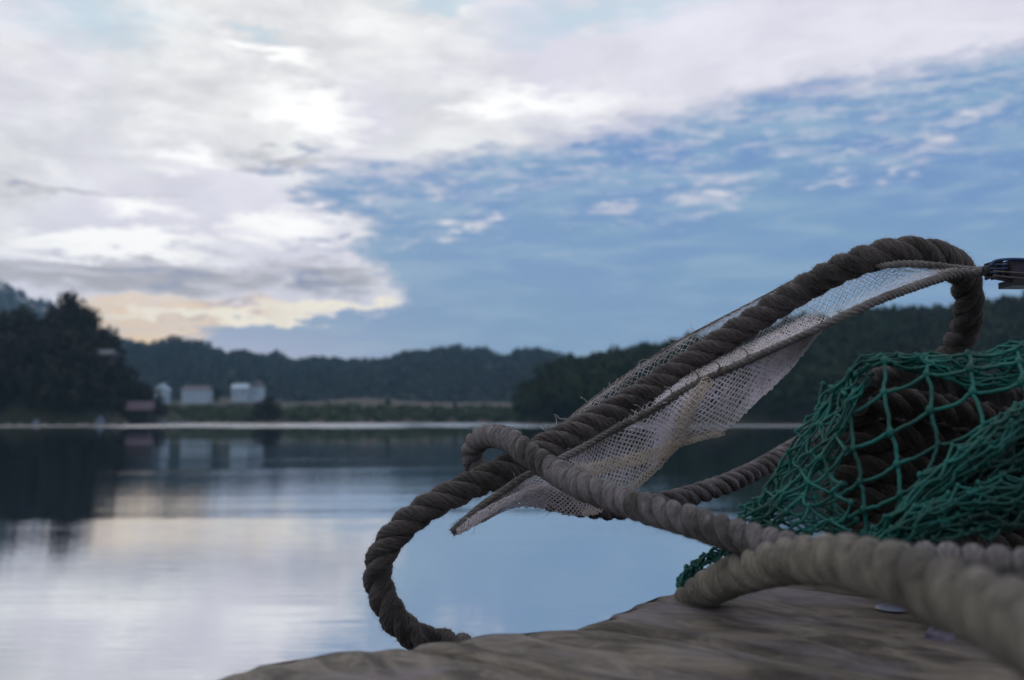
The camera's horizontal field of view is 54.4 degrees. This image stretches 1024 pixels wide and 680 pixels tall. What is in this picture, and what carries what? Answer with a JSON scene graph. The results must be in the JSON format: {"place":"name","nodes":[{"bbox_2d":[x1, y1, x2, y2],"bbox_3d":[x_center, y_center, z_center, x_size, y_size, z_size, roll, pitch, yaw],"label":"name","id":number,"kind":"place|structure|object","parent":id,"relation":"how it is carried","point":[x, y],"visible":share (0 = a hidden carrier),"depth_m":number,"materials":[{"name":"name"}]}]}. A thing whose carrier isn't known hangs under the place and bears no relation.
{"place":"outdoors","nodes":[
{"label":"outdoors","id":0,"kind":"place"},
{"bbox_2d":[0,289,48,316],"bbox_3d":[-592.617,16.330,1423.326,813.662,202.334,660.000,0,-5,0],"label":"hill","id":1,"kind":"structure","parent":0,"point":[4,298],"depth_m":1284.11,"materials":[{"name":"green plant"}]},
{"bbox_2d":[0,280,149,345],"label":"forest","id":2,"kind":"object","parent":1,"relation":"on","point":[39,303],"visible":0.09,"depth_m":1301.61,"materials":[{"name":"green plant"}]},
{"bbox_2d":[0,373,188,423],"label":"headland","id":3,"kind":"structure","parent":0,"point":[13,410],"depth_m":224.20,"materials":[{"name":"green plant"}]},
{"bbox_2d":[14,303,33,329],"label":"broadleaf tree","id":4,"kind":"object","parent":3,"relation":"on","point":[23,306],"visible":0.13,"depth_m":258.78,"materials":[{"name":"green plant"}]},
{"bbox_2d":[43,304,64,324],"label":"broadleaf tree","id":5,"kind":"object","parent":3,"relation":"on","point":[51,311],"visible":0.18,"depth_m":258.49,"materials":[{"name":"green plant"}]},
{"bbox_2d":[48,289,88,327],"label":"rounded tree","id":6,"kind":"object","parent":3,"relation":"on","point":[66,299],"visible":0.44,"depth_m":258.29,"materials":[{"name":"green plant"}]},
{"bbox_2d":[0,307,150,417],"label":"forest","id":7,"kind":"object","parent":3,"relation":"on","point":[61,361],"visible":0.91,"depth_m":230.02,"materials":[{"name":"green plant"}]},
{"bbox_2d":[65,304,97,328],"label":"broadleaf tree","id":8,"kind":"object","parent":3,"relation":"on","point":[82,309],"visible":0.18,"depth_m":258.90,"materials":[{"name":"green plant"}]},
{"bbox_2d":[76,306,120,347],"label":"broadleaf tree","id":9,"kind":"object","parent":3,"relation":"on","point":[113,330],"visible":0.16,"depth_m":259.86,"materials":[{"name":"green plant"}]},
{"bbox_2d":[83,349,118,366],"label":"hillside house","id":10,"kind":"structure","parent":3,"relation":"on","point":[109,356],"depth_m":233.46,"materials":[{"name":"stone"}]},
{"bbox_2d":[96,327,121,350],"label":"broadleaf tree","id":11,"kind":"object","parent":3,"relation":"on","point":[104,332],"visible":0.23,"depth_m":258.07,"materials":[{"name":"green plant"}]},
{"bbox_2d":[116,364,147,400],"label":"broadleaf tree","id":12,"kind":"object","parent":3,"relation":"on","point":[125,373],"visible":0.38,"depth_m":256.84,"materials":[{"name":"green plant"}]},
{"bbox_2d":[135,383,162,400],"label":"broadleaf tree","id":13,"kind":"object","parent":3,"relation":"on","point":[146,393],"visible":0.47,"depth_m":255.81,"materials":[{"name":"green plant"}]},
{"bbox_2d":[132,356,535,401],"bbox_3d":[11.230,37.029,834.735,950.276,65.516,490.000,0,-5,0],"label":"wooded ridge","id":14,"kind":"structure","parent":0,"point":[411,395],"depth_m":666.20,"materials":[{"name":"green plant"}]},
{"bbox_2d":[108,330,658,401],"bbox_3d":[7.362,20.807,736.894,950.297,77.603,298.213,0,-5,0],"label":"forest","id":15,"kind":"object","parent":14,"relation":"on","point":[181,357],"visible":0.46,"depth_m":681.48,"materials":[{"name":"green plant"}]},
{"bbox_2d":[168,398,523,422],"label":"meadow","id":16,"kind":"structure","parent":0,"point":[363,402],"depth_m":415.07,"materials":[{"name":"green plant"}]},
{"bbox_2d":[154,394,168,423],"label":"broadleaf tree","id":17,"kind":"object","parent":16,"relation":"on","point":[158,401],"visible":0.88,"depth_m":251.00,"materials":[{"name":"green plant"}]},
{"bbox_2d":[154,383,170,403],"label":"white house","id":18,"kind":"structure","parent":16,"relation":"on","point":[164,389],"depth_m":409.65,"materials":[{"name":"clear wood"}]},
{"bbox_2d":[181,386,212,403],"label":"white house","id":19,"kind":"structure","parent":16,"relation":"on","point":[197,394],"depth_m":414.56,"materials":[{"name":"white paint"}]},
{"bbox_2d":[213,389,220,401],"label":"shore tree","id":20,"kind":"object","parent":16,"relation":"on","point":[217,395],"visible":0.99,"depth_m":413.87,"materials":[{"name":"green plant"}]},
{"bbox_2d":[231,382,249,401],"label":"white house","id":21,"kind":"structure","parent":16,"relation":"on","point":[239,392],"depth_m":419.58,"materials":[{"name":"clear wood"}]},
{"bbox_2d":[249,380,264,401],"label":"white house","id":22,"kind":"structure","parent":16,"relation":"on","point":[256,391],"depth_m":421.62,"materials":[{"name":"clear wood"}]},
{"bbox_2d":[251,396,283,422],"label":"round bush","id":23,"kind":"object","parent":16,"relation":"on","point":[267,406],"visible":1,"depth_m":297.78,"materials":[{"name":"green plant"}]},
{"bbox_2d":[161,402,522,422],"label":"shore scrub","id":24,"kind":"object","parent":16,"relation":"on","point":[300,413],"visible":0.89,"depth_m":334.94,"materials":[{"name":"green plant"}]},
{"bbox_2d":[385,399,390,408],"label":"shore tree","id":25,"kind":"object","parent":16,"relation":"on","point":[388,401],"visible":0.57,"depth_m":371.03,"materials":[{"name":"green plant"}]},
{"bbox_2d":[0,423,829,679],"bbox_3d":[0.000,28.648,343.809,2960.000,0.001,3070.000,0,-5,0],"label":"lake water","id":26,"kind":"structure","parent":0,"point":[193,551],"depth_m":6.35,"materials":[{"name":"blue liquid"}]},
{"bbox_2d":[95,415,104,423],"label":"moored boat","id":27,"kind":"object","parent":26,"relation":"on","point":[100,420],"visible":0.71,"depth_m":220.97,"materials":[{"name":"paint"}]},
{"bbox_2d":[123,401,156,423],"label":"boat shed","id":28,"kind":"object","parent":26,"relation":"in","point":[138,412],"visible":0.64,"depth_m":245.40,"materials":[{"name":"grey wood"}]},
{"bbox_2d":[219,585,1020,679],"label":"timber deck","id":29,"kind":"structure","parent":26,"relation":"in","point":[801,632],"depth_m":0.74,"materials":[{"name":"brown wood"}]},
{"bbox_2d":[359,234,985,650],"bbox_3d":[0.246,0.143,1.159,0.827,0.522,0.252,1,-5,-13],"label":"mooring rope","id":30,"kind":"object","parent":29,"relation":"on","point":[395,534],"visible":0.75,"depth_m":1.15,"materials":[{"name":"brown fabric"}]},
{"bbox_2d":[449,258,981,535],"bbox_3d":[0.240,0.062,1.157,0.592,0.334,0.298,-2,-5,22],"label":"fine net","id":31,"kind":"object","parent":30,"relation":"hanging from","point":[800,342],"visible":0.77,"depth_m":1.14,"materials":[{"name":"fabric"}]},
{"bbox_2d":[981,258,1023,288],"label":"slotted block","id":32,"kind":"object","parent":31,"relation":"attached to","point":[1009,272],"depth_m":1.06,"materials":[{"name":"black plastic"}]},
{"bbox_2d":[673,530,1023,679],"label":"foreground rope","id":33,"kind":"object","parent":29,"relation":"on","point":[981,608],"visible":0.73,"depth_m":0.52,"materials":[{"name":"beige fabric"}]},
{"bbox_2d":[459,418,1023,578],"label":"curled rope","id":34,"kind":"object","parent":33,"relation":"on","point":[676,511],"visible":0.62,"depth_m":0.95,"materials":[{"name":"brown fabric"}]},
{"bbox_2d":[676,340,1023,588],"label":"green net","id":35,"kind":"object","parent":29,"relation":"on","point":[978,480],"visible":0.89,"depth_m":0.86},
{"bbox_2d":[847,513,1023,551],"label":"coiled rope","id":36,"kind":"object","parent":29,"relation":"on","point":[1011,540],"visible":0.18,"depth_m":1.00,"materials":[{"name":"brown fabric"}]},
{"bbox_2d":[824,481,1023,537],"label":"coiled rope","id":37,"kind":"object","parent":36,"relation":"on","point":[876,494],"visible":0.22,"depth_m":1.02,"materials":[{"name":"brown fabric"}]},
{"bbox_2d":[819,450,1023,506],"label":"coiled rope","id":38,"kind":"object","parent":37,"relation":"on","point":[873,464],"visible":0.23,"depth_m":1.02,"materials":[{"name":"brown fabric"}]},
{"bbox_2d":[828,418,970,485],"bbox_3d":[0.460,0.136,1.027,0.270,0.112,0.144,-3,-6,37],"label":"coiled rope","id":39,"kind":"object","parent":38,"relation":"on","point":[917,437],"visible":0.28,"depth_m":1.02,"materials":[{"name":"brown fabric"}]},
{"bbox_2d":[838,387,1017,481],"bbox_3d":[0.463,0.102,1.024,0.259,0.120,0.152,-3,-6,37],"label":"coiled rope","id":40,"kind":"object","parent":39,"relation":"on","point":[909,404],"visible":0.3,"depth_m":1.00,"materials":[{"name":"brown fabric"}]},
{"bbox_2d":[925,626,954,640],"bbox_3d":[0.333,0.227,0.776,0.022,0.010,0.022,0,-5,0],"label":"bolt head","id":41,"kind":"object","parent":29,"relation":"on","point":[934,633],"visible":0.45,"depth_m":0.77},
{"bbox_2d":[0,0,1023,366],"label":"sky","id":42,"kind":"structure","parent":0,"point":[345,179],"materials":[{"name":"blue"}]},
{"bbox_2d":[523,345,1012,423],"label":"hill","id":43,"kind":"structure","parent":0,"point":[761,416],"depth_m":241.51,"materials":[{"name":"green plant"}]},
{"bbox_2d":[508,289,1023,422],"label":"forest","id":44,"kind":"object","parent":43,"relation":"on","point":[830,356],"visible":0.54,"depth_m":261.17,"materials":[{"name":"green plant"}]},
{"bbox_2d":[875,603,903,611],"bbox_3d":[0.344,0.240,0.899,0.032,0.004,0.032,0,-5,0],"label":"metal disc","id":45,"kind":"object","parent":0,"point":[885,607],"visible":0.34,"depth_m":0.89,"materials":[{"name":"silver metal"}]},
{"bbox_3d":[0.523,0.193,1.138,0.295,0.069,0.080,0,-5,0],"label":"coiled rope","id":46,"kind":"object","parent":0,"visible":0},
{"bbox_3d":[0.523,0.147,1.137,0.296,0.074,0.079,0,-5,0],"label":"coiled rope","id":47,"kind":"object","parent":46,"relation":"on","visible":0},
{"bbox_2d":[836,416,971,432],"bbox_3d":[0.521,0.106,1.127,0.297,0.067,0.065,-1,-5,7],"label":"coiled rope","id":48,"kind":"object","parent":47,"relation":"on","point":[900,418],"visible":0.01,"depth_m":1.12,"materials":[{"name":"brown fabric"}]},
{"bbox_2d":[834,371,1009,414],"bbox_3d":[0.520,0.063,1.127,0.298,0.072,0.064,-1,-5,6],"label":"coiled rope","id":49,"kind":"object","parent":48,"relation":"on","point":[1008,406],"depth_m":1.13,"materials":[{"name":"brown fabric"}]},
{"bbox_2d":[840,366,1023,451],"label":"coiled rope","id":50,"kind":"object","parent":48,"relation":"on","point":[896,378],"visible":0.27,"depth_m":0.93,"materials":[{"name":"brown fabric"}]}
]}

